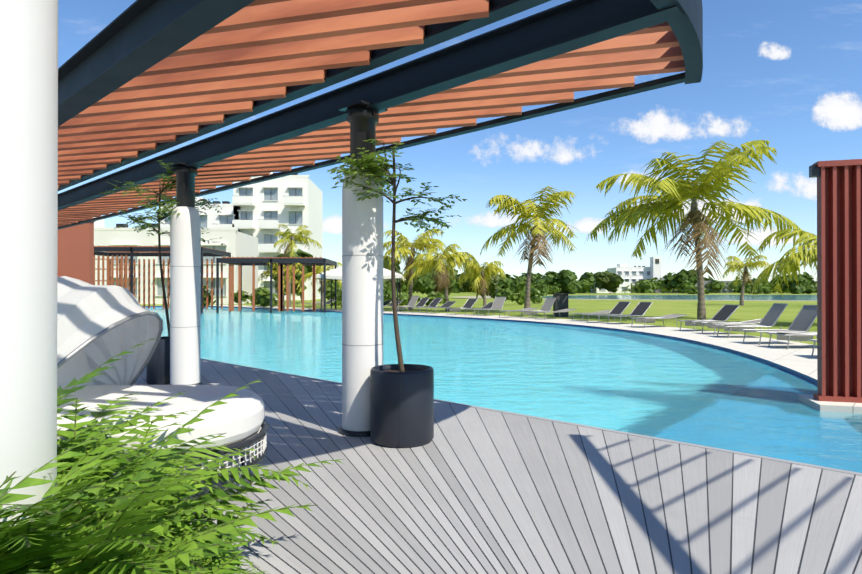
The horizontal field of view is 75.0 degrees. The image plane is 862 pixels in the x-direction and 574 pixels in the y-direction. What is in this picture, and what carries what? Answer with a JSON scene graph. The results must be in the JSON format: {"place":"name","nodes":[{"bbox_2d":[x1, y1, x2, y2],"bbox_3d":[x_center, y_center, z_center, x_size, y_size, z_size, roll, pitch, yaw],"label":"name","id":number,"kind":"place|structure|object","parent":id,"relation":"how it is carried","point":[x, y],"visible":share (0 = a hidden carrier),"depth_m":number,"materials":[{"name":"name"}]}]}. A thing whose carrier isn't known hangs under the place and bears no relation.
{"place":"outdoors","nodes":[
{"label":"outdoors","id":0,"kind":"place"},
{"bbox_2d":[160,197,240,231],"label":"apartment wing","id":1,"kind":"structure","parent":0,"point":[212,218],"depth_m":79.45,"materials":[{"name":"white paint"}]},
{"bbox_2d":[58,0,861,289],"label":"sky","id":2,"kind":"structure","parent":0,"point":[787,74],"materials":[{"name":"blue"}]},
{"bbox_2d":[140,290,816,344],"bbox_3d":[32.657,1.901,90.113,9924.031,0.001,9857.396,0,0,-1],"label":"ground grass","id":3,"kind":"structure","parent":0,"point":[750,310],"depth_m":44.46,"materials":[{"name":"green plant"}]},
{"bbox_2d":[94,246,230,313],"bbox_3d":[-17.970,-0.395,36.125,8.420,4.140,5.120,0,0,-1],"label":"pergola","id":4,"kind":"object","parent":3,"relation":"on","point":[102,251],"visible":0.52,"depth_m":37.95,"materials":[{"name":"brown wood"}]},
{"bbox_2d":[93,217,257,303],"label":"building","id":5,"kind":"structure","parent":3,"relation":"on","point":[235,242],"depth_m":57.55,"materials":[{"name":"white paint"}]},
{"bbox_2d":[203,286,215,308],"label":"shrub","id":6,"kind":"object","parent":3,"relation":"on","point":[204,297],"visible":0.23,"depth_m":40.16,"materials":[{"name":"green plant"}]},
{"bbox_2d":[234,286,269,306],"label":"shrub","id":7,"kind":"object","parent":3,"relation":"on","point":[245,297],"visible":0.33,"depth_m":44.19,"materials":[{"name":"green plant"}]},
{"bbox_2d":[256,291,277,306],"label":"shrub","id":8,"kind":"object","parent":3,"relation":"on","point":[262,297],"visible":0.79,"depth_m":41.49,"materials":[{"name":"green plant"}]},
{"bbox_2d":[232,172,322,299],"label":"apartment tower","id":9,"kind":"structure","parent":3,"relation":"on","point":[293,202],"depth_m":79.63,"materials":[{"name":"white paint"}]},
{"bbox_2d":[257,262,301,310],"bbox_3d":[-9.883,-0.015,37.832,3.622,3.416,2.615,0,0,39],"label":"palm tree","id":10,"kind":"object","parent":3,"relation":"on","point":[274,273],"visible":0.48,"depth_m":37.70,"materials":[{"name":"yellow plant"}]},
{"bbox_2d":[266,249,317,302],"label":"tree","id":11,"kind":"object","parent":3,"relation":"on","point":[303,254],"visible":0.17,"depth_m":59.96,"materials":[{"name":"green plant"}]},
{"bbox_2d":[272,224,322,306],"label":"palm by building","id":12,"kind":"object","parent":3,"relation":"on","point":[294,237],"visible":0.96,"depth_m":46.65,"materials":[{"name":"green plant"}]},
{"bbox_2d":[298,262,341,307],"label":"palm","id":13,"kind":"object","parent":3,"relation":"on","point":[307,276],"visible":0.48,"depth_m":46.63,"materials":[{"name":"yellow plant"}]},
{"bbox_2d":[318,283,341,304],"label":"shrub","id":14,"kind":"object","parent":3,"relation":"on","point":[328,296],"visible":0.35,"depth_m":51.87,"materials":[{"name":"green plant"}]},
{"bbox_2d":[326,279,337,289],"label":"tree line","id":15,"kind":"object","parent":3,"relation":"on","point":[329,285],"visible":0.17,"depth_m":219.98,"materials":[{"name":"green plant"}]},
{"bbox_2d":[332,290,341,306],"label":"shrub","id":16,"kind":"object","parent":3,"relation":"on","point":[339,300],"visible":0.1,"depth_m":45.51,"materials":[{"name":"green plant"}]},
{"bbox_2d":[316,267,403,312],"bbox_3d":[-4.542,-0.034,37.385,5.400,3.450,4.600,0,0,-1],"label":"shade tent","id":17,"kind":"object","parent":3,"relation":"on","point":[334,274],"visible":0.52,"depth_m":35.36,"materials":[{"name":"fabric"}]},
{"bbox_2d":[383,281,398,299],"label":"shrub","id":18,"kind":"object","parent":3,"relation":"on","point":[388,287],"visible":0.04,"depth_m":59.58,"materials":[{"name":"green plant"}]},
{"bbox_2d":[383,255,404,291],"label":"tree","id":19,"kind":"object","parent":3,"relation":"on","point":[386,262],"visible":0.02,"depth_m":66.35,"materials":[{"name":"green plant"}]},
{"bbox_2d":[383,288,422,304],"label":"shrub","id":20,"kind":"object","parent":3,"relation":"on","point":[387,293],"visible":0.62,"depth_m":53.37,"materials":[{"name":"green plant"}]},
{"bbox_2d":[400,279,413,292],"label":"tree line","id":21,"kind":"object","parent":3,"relation":"on","point":[403,289],"visible":0.17,"depth_m":220.60,"materials":[{"name":"green plant"}]},
{"bbox_2d":[383,229,446,309],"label":"palm","id":22,"kind":"object","parent":3,"relation":"on","point":[422,242],"visible":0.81,"depth_m":40.59,"materials":[{"name":"green plant"}]},
{"bbox_2d":[404,261,457,295],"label":"tree","id":23,"kind":"object","parent":3,"relation":"on","point":[421,285],"visible":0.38,"depth_m":75.02,"materials":[{"name":"green plant"}]},
{"bbox_2d":[417,291,445,306],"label":"shrub","id":24,"kind":"object","parent":3,"relation":"on","point":[432,296],"visible":0.65,"depth_m":48.41,"materials":[{"name":"green plant"}]},
{"bbox_2d":[401,244,480,311],"bbox_3d":[0.702,-0.612,38.771,5.023,4.622,4.504,0,0,-33],"label":"palm","id":25,"kind":"object","parent":3,"relation":"on","point":[430,261],"visible":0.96,"depth_m":38.25,"materials":[{"name":"green plant"}]},
{"bbox_2d":[451,273,464,291],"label":"tree","id":26,"kind":"object","parent":3,"relation":"on","point":[457,277],"visible":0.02,"depth_m":291.28,"materials":[{"name":"green plant"}]},
{"bbox_2d":[450,280,473,292],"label":"tree line","id":27,"kind":"object","parent":3,"relation":"on","point":[457,289],"visible":0.1,"depth_m":225.46,"materials":[{"name":"green plant"}]},
{"bbox_2d":[142,306,816,384],"bbox_3d":[-8.323,2.168,26.302,48.300,1.350,17.495,0,0,42],"label":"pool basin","id":28,"kind":"object","parent":3,"relation":"in","point":[801,375],"visible":0.1,"depth_m":17.81,"materials":[{"name":"tile"}]},
{"bbox_2d":[460,268,500,298],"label":"tree","id":29,"kind":"object","parent":3,"relation":"on","point":[494,286],"visible":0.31,"depth_m":88.78,"materials":[{"name":"green plant"}]},
{"bbox_2d":[458,261,505,305],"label":"weeping palm","id":30,"kind":"object","parent":3,"relation":"on","point":[489,268],"visible":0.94,"depth_m":43.90,"materials":[{"name":"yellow plant"}]},
{"bbox_2d":[495,273,518,293],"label":"tree","id":31,"kind":"object","parent":3,"relation":"on","point":[508,282],"visible":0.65,"depth_m":175.30,"materials":[{"name":"green plant"}]},
{"bbox_2d":[495,288,524,304],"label":"shrub","id":32,"kind":"object","parent":3,"relation":"on","point":[509,295],"visible":0.94,"depth_m":53.70,"materials":[{"name":"green plant"}]},
{"bbox_2d":[210,305,816,379],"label":"pool deck","id":33,"kind":"structure","parent":3,"relation":"on","point":[797,356],"depth_m":15.46,"materials":[{"name":"concrete"}]},
{"bbox_2d":[383,300,391,309],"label":"lounger","id":34,"kind":"object","parent":33,"relation":"on","point":[386,302],"visible":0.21,"depth_m":36.65,"materials":[{"name":"grey fabric"}]},
{"bbox_2d":[383,300,402,310],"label":"lounger","id":35,"kind":"object","parent":33,"relation":"on","point":[399,301],"visible":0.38,"depth_m":35.91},
{"bbox_2d":[391,296,418,311],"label":"lounger","id":36,"kind":"object","parent":33,"relation":"on","point":[413,300],"visible":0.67,"depth_m":35.21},
{"bbox_2d":[401,298,429,311],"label":"lounger","id":37,"kind":"object","parent":33,"relation":"on","point":[422,302],"visible":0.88,"depth_m":34.55,"materials":[{"name":"grey fabric"}]},
{"bbox_2d":[412,298,442,312],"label":"lounger","id":38,"kind":"object","parent":33,"relation":"on","point":[435,302],"visible":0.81,"depth_m":33.62,"materials":[{"name":"grey fabric"}]},
{"bbox_2d":[426,301,455,312],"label":"lounger","id":39,"kind":"object","parent":33,"relation":"on","point":[447,304],"visible":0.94,"depth_m":33.10,"materials":[{"name":"grey fabric"}]},
{"bbox_2d":[446,298,477,314],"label":"lounger","id":40,"kind":"object","parent":33,"relation":"on","point":[469,303],"visible":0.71,"depth_m":31.59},
{"bbox_2d":[449,308,460,311],"bbox_3d":[1.558,1.273,31.105,0.900,0.242,0.640,0,0,-42],"label":"lounger towel","id":41,"kind":"object","parent":40,"relation":"on","point":[454,310],"visible":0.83,"depth_m":31.32,"materials":[{"name":"grey fabric"}]},
{"bbox_2d":[465,302,493,315],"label":"lounger","id":42,"kind":"object","parent":33,"relation":"on","point":[488,305],"visible":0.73,"depth_m":30.83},
{"bbox_2d":[477,297,505,315],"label":"lounger","id":43,"kind":"object","parent":33,"relation":"on","point":[498,302],"visible":0.96,"depth_m":30.20,"materials":[{"name":"grey fabric"}]},
{"bbox_2d":[498,308,537,316],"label":"lounger","id":44,"kind":"object","parent":33,"relation":"on","point":[526,309],"visible":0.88,"depth_m":28.07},
{"bbox_2d":[520,297,555,318],"bbox_3d":[5.182,1.006,27.184,1.729,0.986,0.692,0,0,-30],"label":"lounger","id":45,"kind":"object","parent":33,"relation":"on","point":[548,303],"visible":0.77,"depth_m":27.43,"materials":[{"name":"grey fabric"}]},
{"bbox_2d":[524,310,540,314],"bbox_3d":[5.043,1.255,27.126,0.900,0.242,0.640,0,0,-30],"label":"lounger towel","id":46,"kind":"object","parent":45,"relation":"on","point":[528,313],"visible":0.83,"depth_m":27.40,"materials":[{"name":"grey fabric"}]},
{"bbox_2d":[535,309,576,319],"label":"lounger","id":47,"kind":"object","parent":33,"relation":"on","point":[564,310],"visible":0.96,"depth_m":26.44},
{"bbox_2d":[571,310,610,321],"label":"lounger","id":48,"kind":"object","parent":33,"relation":"on","point":[603,311],"visible":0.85,"depth_m":24.68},
{"bbox_2d":[586,301,630,322],"bbox_3d":[7.455,1.049,23.596,1.862,0.869,0.692,0,0,-25],"label":"lounger","id":49,"kind":"object","parent":33,"relation":"on","point":[620,307],"visible":1,"depth_m":23.80,"materials":[{"name":"grey fabric"}]},
{"bbox_2d":[606,302,652,323],"bbox_3d":[8.006,1.045,22.627,1.862,0.869,0.692,0,0,-26],"label":"lounger","id":50,"kind":"object","parent":33,"relation":"on","point":[640,308],"visible":0.96,"depth_m":22.83,"materials":[{"name":"grey fabric"}]},
{"bbox_2d":[631,314,685,327],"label":"lounger","id":51,"kind":"object","parent":33,"relation":"on","point":[670,316],"visible":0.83,"depth_m":20.61,"materials":[{"name":"white plastic"}]},
{"bbox_2d":[636,317,663,322],"bbox_3d":[8.074,1.227,20.555,0.900,0.242,0.640,0,0,-21],"label":"lounger towel","id":52,"kind":"object","parent":51,"relation":"on","point":[643,320],"visible":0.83,"depth_m":20.80,"materials":[{"name":"white fabric"}]},
{"bbox_2d":[678,304,739,331],"bbox_3d":[9.278,1.028,18.754,1.862,0.869,0.692,0,0,-13],"label":"lounger","id":53,"kind":"object","parent":33,"relation":"on","point":[725,312],"visible":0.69,"depth_m":18.83,"materials":[{"name":"grey fabric"}]},
{"bbox_2d":[685,320,717,325],"bbox_3d":[9.064,1.219,18.725,0.900,0.242,0.640,0,0,-13],"label":"lounger towel","id":54,"kind":"object","parent":53,"relation":"on","point":[692,324],"visible":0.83,"depth_m":18.97,"materials":[{"name":"white fabric"}]},
{"bbox_2d":[700,319,761,334],"bbox_3d":[9.491,1.229,17.401,2.054,0.455,0.692,0,0,-4],"label":"lounger","id":55,"kind":"object","parent":33,"relation":"on","point":[755,321],"visible":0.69,"depth_m":17.46,"materials":[{"name":"white plastic"}]},
{"bbox_2d":[708,322,739,328],"bbox_3d":[9.179,1.213,17.396,0.900,0.242,0.640,0,0,-5],"label":"lounger towel","id":56,"kind":"object","parent":55,"relation":"on","point":[712,326],"visible":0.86,"depth_m":17.68,"materials":[{"name":"white fabric"}]},
{"bbox_2d":[715,303,787,337],"bbox_3d":[9.192,0.958,16.148,1.729,0.986,0.692,0,0,3],"label":"lounger","id":57,"kind":"object","parent":33,"relation":"on","point":[772,316],"visible":0.81,"depth_m":16.06,"materials":[{"name":"grey fabric"}]},
{"bbox_2d":[724,324,762,331],"bbox_3d":[9.044,1.208,16.174,0.900,0.242,0.640,0,0,3],"label":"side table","id":58,"kind":"object","parent":57,"relation":"on","point":[737,329],"visible":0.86,"depth_m":16.47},
{"bbox_2d":[741,305,816,344],"bbox_3d":[8.916,0.950,14.290,1.729,0.986,0.692,0,0,-2],"label":"lounger","id":59,"kind":"object","parent":33,"relation":"on","point":[804,319],"visible":0.81,"depth_m":14.34,"materials":[{"name":"grey fabric"}]},
{"bbox_2d":[766,332,816,349],"bbox_3d":[9.085,1.100,13.259,1.989,0.676,0.692,0,0,-2],"label":"lounger","id":60,"kind":"object","parent":33,"relation":"on","point":[776,333],"visible":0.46,"depth_m":12.91,"materials":[{"name":"white metal"}]},
{"bbox_2d":[776,332,816,340],"bbox_3d":[8.806,1.195,13.269,0.900,0.242,0.640,0,0,-2],"label":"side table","id":61,"kind":"object","parent":60,"relation":"on","point":[795,338],"visible":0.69,"depth_m":13.57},
{"bbox_2d":[808,339,816,355],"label":"lounger","id":62,"kind":"object","parent":33,"relation":"on","point":[814,340],"visible":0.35,"depth_m":11.60,"materials":[{"name":"white metal"}]},
{"bbox_2d":[514,279,534,292],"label":"tree line","id":63,"kind":"object","parent":3,"relation":"on","point":[521,285],"visible":0.38,"depth_m":225.46,"materials":[{"name":"green plant"}]},
{"bbox_2d":[516,273,544,284],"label":"tree","id":64,"kind":"object","parent":3,"relation":"on","point":[535,278],"visible":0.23,"depth_m":300.09,"materials":[{"name":"green plant"}]},
{"bbox_2d":[480,186,581,310],"bbox_3d":[6.317,-2.235,35.335,5.797,7.839,7.401,0,0,38],"label":"palm","id":65,"kind":"object","parent":3,"relation":"on","point":[535,227],"visible":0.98,"depth_m":34.87,"materials":[{"name":"green plant"}]},
{"bbox_2d":[518,279,544,292],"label":"tree line","id":66,"kind":"object","parent":3,"relation":"on","point":[536,284],"visible":0.19,"depth_m":230.80,"materials":[{"name":"green plant"}]},
{"bbox_2d":[521,288,546,303],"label":"shrub","id":67,"kind":"object","parent":3,"relation":"on","point":[534,297],"visible":0.65,"depth_m":60.04,"materials":[{"name":"green plant"}]},
{"bbox_2d":[536,283,560,293],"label":"shrub","id":68,"kind":"object","parent":3,"relation":"on","point":[547,289],"visible":0.79,"depth_m":174.29,"materials":[{"name":"green plant"}]},
{"bbox_2d":[542,269,581,293],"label":"tree","id":69,"kind":"object","parent":3,"relation":"on","point":[566,280],"visible":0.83,"depth_m":182.17,"materials":[{"name":"green plant"}]},
{"bbox_2d":[577,280,594,292],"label":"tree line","id":70,"kind":"object","parent":3,"relation":"on","point":[586,288],"visible":0.52,"depth_m":227.34,"materials":[{"name":"green plant"}]},
{"bbox_2d":[577,271,606,281],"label":"tree","id":71,"kind":"object","parent":3,"relation":"on","point":[588,276],"visible":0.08,"depth_m":306.66,"materials":[{"name":"green plant"}]},
{"bbox_2d":[594,270,623,293],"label":"tree","id":72,"kind":"object","parent":3,"relation":"on","point":[611,282],"visible":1,"depth_m":205.48,"materials":[{"name":"green plant"}]},
{"bbox_2d":[591,282,630,292],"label":"distant villa","id":73,"kind":"object","parent":3,"relation":"on","point":[624,285],"visible":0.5,"depth_m":229.54,"materials":[{"name":"white paint"}]},
{"bbox_2d":[616,280,634,292],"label":"tree line","id":74,"kind":"object","parent":3,"relation":"on","point":[629,289],"visible":0.19,"depth_m":229.49,"materials":[{"name":"green plant"}]},
{"bbox_2d":[607,264,649,292],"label":"distant hotel","id":75,"kind":"structure","parent":3,"relation":"on","point":[631,274],"depth_m":246.84,"materials":[{"name":"white concrete"}]},
{"bbox_2d":[457,295,816,300],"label":"lagoon","id":76,"kind":"structure","parent":3,"relation":"in","point":[716,297],"depth_m":104.18,"materials":[{"name":"liquid"}]},
{"bbox_2d":[631,279,662,292],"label":"tree line","id":77,"kind":"object","parent":3,"relation":"on","point":[640,287],"visible":0.9,"depth_m":230.27,"materials":[{"name":"green plant"}]},
{"bbox_2d":[642,277,676,292],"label":"tree line","id":78,"kind":"object","parent":3,"relation":"on","point":[665,290],"visible":0.27,"depth_m":233.57,"materials":[{"name":"green plant"}]},
{"bbox_2d":[661,269,696,292],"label":"tree","id":79,"kind":"object","parent":3,"relation":"on","point":[673,281],"visible":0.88,"depth_m":211.04,"materials":[{"name":"green plant"}]},
{"bbox_2d":[639,278,732,292],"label":"tree line","id":80,"kind":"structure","parent":3,"relation":"on","point":[726,289],"depth_m":242.44,"materials":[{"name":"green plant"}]},
{"bbox_2d":[676,281,708,293],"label":"shrub","id":81,"kind":"object","parent":3,"relation":"on","point":[691,289],"visible":0.69,"depth_m":179.61,"materials":[{"name":"green plant"}]},
{"bbox_2d":[585,140,807,319],"bbox_3d":[12.880,-2.535,26.919,9.291,8.363,8.803,0,0,-1],"label":"palm","id":82,"kind":"object","parent":3,"relation":"on","point":[673,197],"visible":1,"depth_m":26.57,"materials":[{"name":"green plant"}]},
{"bbox_2d":[688,272,712,280],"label":"tree","id":83,"kind":"object","parent":3,"relation":"on","point":[708,279],"visible":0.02,"depth_m":298.82,"materials":[{"name":"green plant"}]},
{"bbox_2d":[706,280,728,292],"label":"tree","id":84,"kind":"object","parent":3,"relation":"on","point":[716,285],"visible":0.75,"depth_m":240.50,"materials":[{"name":"green plant"}]},
{"bbox_2d":[722,255,769,305],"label":"palm","id":85,"kind":"object","parent":3,"relation":"on","point":[746,266],"visible":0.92,"depth_m":52.41,"materials":[{"name":"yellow plant"}]},
{"bbox_2d":[726,278,766,292],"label":"tree line","id":86,"kind":"object","parent":3,"relation":"on","point":[736,288],"visible":0.33,"depth_m":238.64,"materials":[{"name":"green plant"}]},
{"bbox_2d":[733,280,769,292],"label":"tree line","id":87,"kind":"object","parent":3,"relation":"on","point":[737,291],"visible":0.12,"depth_m":245.34,"materials":[{"name":"green plant"}]},
{"bbox_2d":[744,283,771,293],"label":"shrub","id":88,"kind":"object","parent":3,"relation":"on","point":[760,289],"visible":0.75,"depth_m":185.15,"materials":[{"name":"green plant"}]},
{"bbox_2d":[760,279,774,292],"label":"tree line","id":89,"kind":"object","parent":3,"relation":"on","point":[770,285],"visible":0.23,"depth_m":249.58,"materials":[{"name":"green plant"}]},
{"bbox_2d":[752,229,816,297],"bbox_3d":[16.519,-0.501,22.948,5.470,4.260,5.540,0,0,-1],"label":"palm","id":90,"kind":"object","parent":3,"relation":"on","point":[790,267],"visible":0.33,"depth_m":23.73,"materials":[{"name":"green plant"}]},
{"bbox_2d":[770,272,813,282],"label":"tree","id":91,"kind":"object","parent":3,"relation":"on","point":[806,275],"visible":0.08,"depth_m":296.28,"materials":[{"name":"green plant"}]},
{"bbox_2d":[771,274,816,293],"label":"tree","id":92,"kind":"object","parent":3,"relation":"on","point":[804,286],"visible":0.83,"depth_m":188.81,"materials":[{"name":"green plant"}]},
{"bbox_2d":[109,360,861,573],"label":"deck","id":93,"kind":"structure","parent":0,"point":[468,490],"depth_m":3.65,"materials":[{"name":"grey wood"}]},
{"bbox_2d":[57,219,94,284],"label":"terracotta wall","id":94,"kind":"structure","parent":93,"relation":"on","point":[76,252],"depth_m":25.49,"materials":[{"name":"orange paint"}]},
{"bbox_2d":[100,160,222,384],"bbox_3d":[-3.948,-0.199,8.331,1.782,3.227,1.814,0,0,-1],"label":"planter tree","id":95,"kind":"object","parent":93,"relation":"on","point":[143,226],"depth_m":8.15,"materials":[{"name":"green plant"}]},
{"bbox_2d":[57,276,268,500],"bbox_3d":[-2.189,0.661,3.771,2.148,1.471,1.488,0,0,-1],"label":"daybed","id":96,"kind":"object","parent":93,"relation":"on","point":[98,326],"visible":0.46,"depth_m":3.62,"materials":[{"name":"fabric"}]},
{"bbox_2d":[168,162,202,384],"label":"pergola column","id":97,"kind":"structure","parent":93,"relation":"on","point":[185,291],"depth_m":7.87,"materials":[{"name":"white paint"}]},
{"bbox_2d":[338,100,387,436],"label":"pergola column","id":98,"kind":"structure","parent":93,"relation":"on","point":[362,288],"depth_m":5.31,"materials":[{"name":"white paint"}]},
{"bbox_2d":[58,0,702,229],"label":"pergola roof","id":99,"kind":"structure","parent":98,"relation":"on","point":[139,79],"depth_m":4.83,"materials":[{"name":"wood"}]},
{"bbox_2d":[326,139,466,447],"bbox_3d":[-0.335,-0.016,5.266,1.334,2.833,0.962,0,0,-1],"label":"planter tree","id":100,"kind":"object","parent":93,"relation":"on","point":[401,404],"depth_m":4.98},
{"bbox_2d":[201,358,861,475],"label":"deck edge trim","id":101,"kind":"structure","parent":93,"relation":"on","point":[745,454],"depth_m":5.28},
{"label":"fern bed soil","id":102,"kind":"structure","parent":93,"relation":"on","visible":0},
{"bbox_2d":[0,0,57,534],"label":"column","id":103,"kind":"structure","parent":102,"relation":"on","point":[28,204],"depth_m":1.88,"materials":[{"name":"white paint"}]},
{"bbox_2d":[0,336,344,573],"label":"fern bed","id":104,"kind":"object","parent":102,"relation":"on","point":[133,522],"visible":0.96,"depth_m":1.95,"materials":[{"name":"green plant"}]},
{"bbox_2d":[145,306,861,472],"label":"pool water","id":105,"kind":"structure","parent":0,"point":[666,388],"depth_m":9.60,"materials":[{"name":"blue liquid"}]},
{"bbox_2d":[216,257,336,312],"bbox_3d":[-9.936,-0.091,37.030,6.720,3.540,4.620,0,0,-1],"label":"pergola","id":106,"kind":"object","parent":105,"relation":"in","point":[240,262],"visible":0.94,"depth_m":34.83,"materials":[{"name":"brown wood"}]},
{"bbox_2d":[798,159,861,412],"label":"slatted screen","id":107,"kind":"object","parent":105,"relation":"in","point":[839,285],"visible":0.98,"depth_m":6.94,"materials":[{"name":"paint"}]},
{"bbox_2d":[552,293,569,316],"bbox_3d":[7.182,0.991,31.108,0.800,1.295,0.700,0,0,-1],"label":"towel pedestal","id":108,"kind":"object","parent":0,"point":[560,302],"visible":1,"depth_m":30.81,"materials":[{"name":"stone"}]},
{"bbox_2d":[650,257,660,279],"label":"building","id":109,"kind":"structure","parent":0,"point":[655,266],"depth_m":243.47,"materials":[{"name":"white paint"}]}
]}

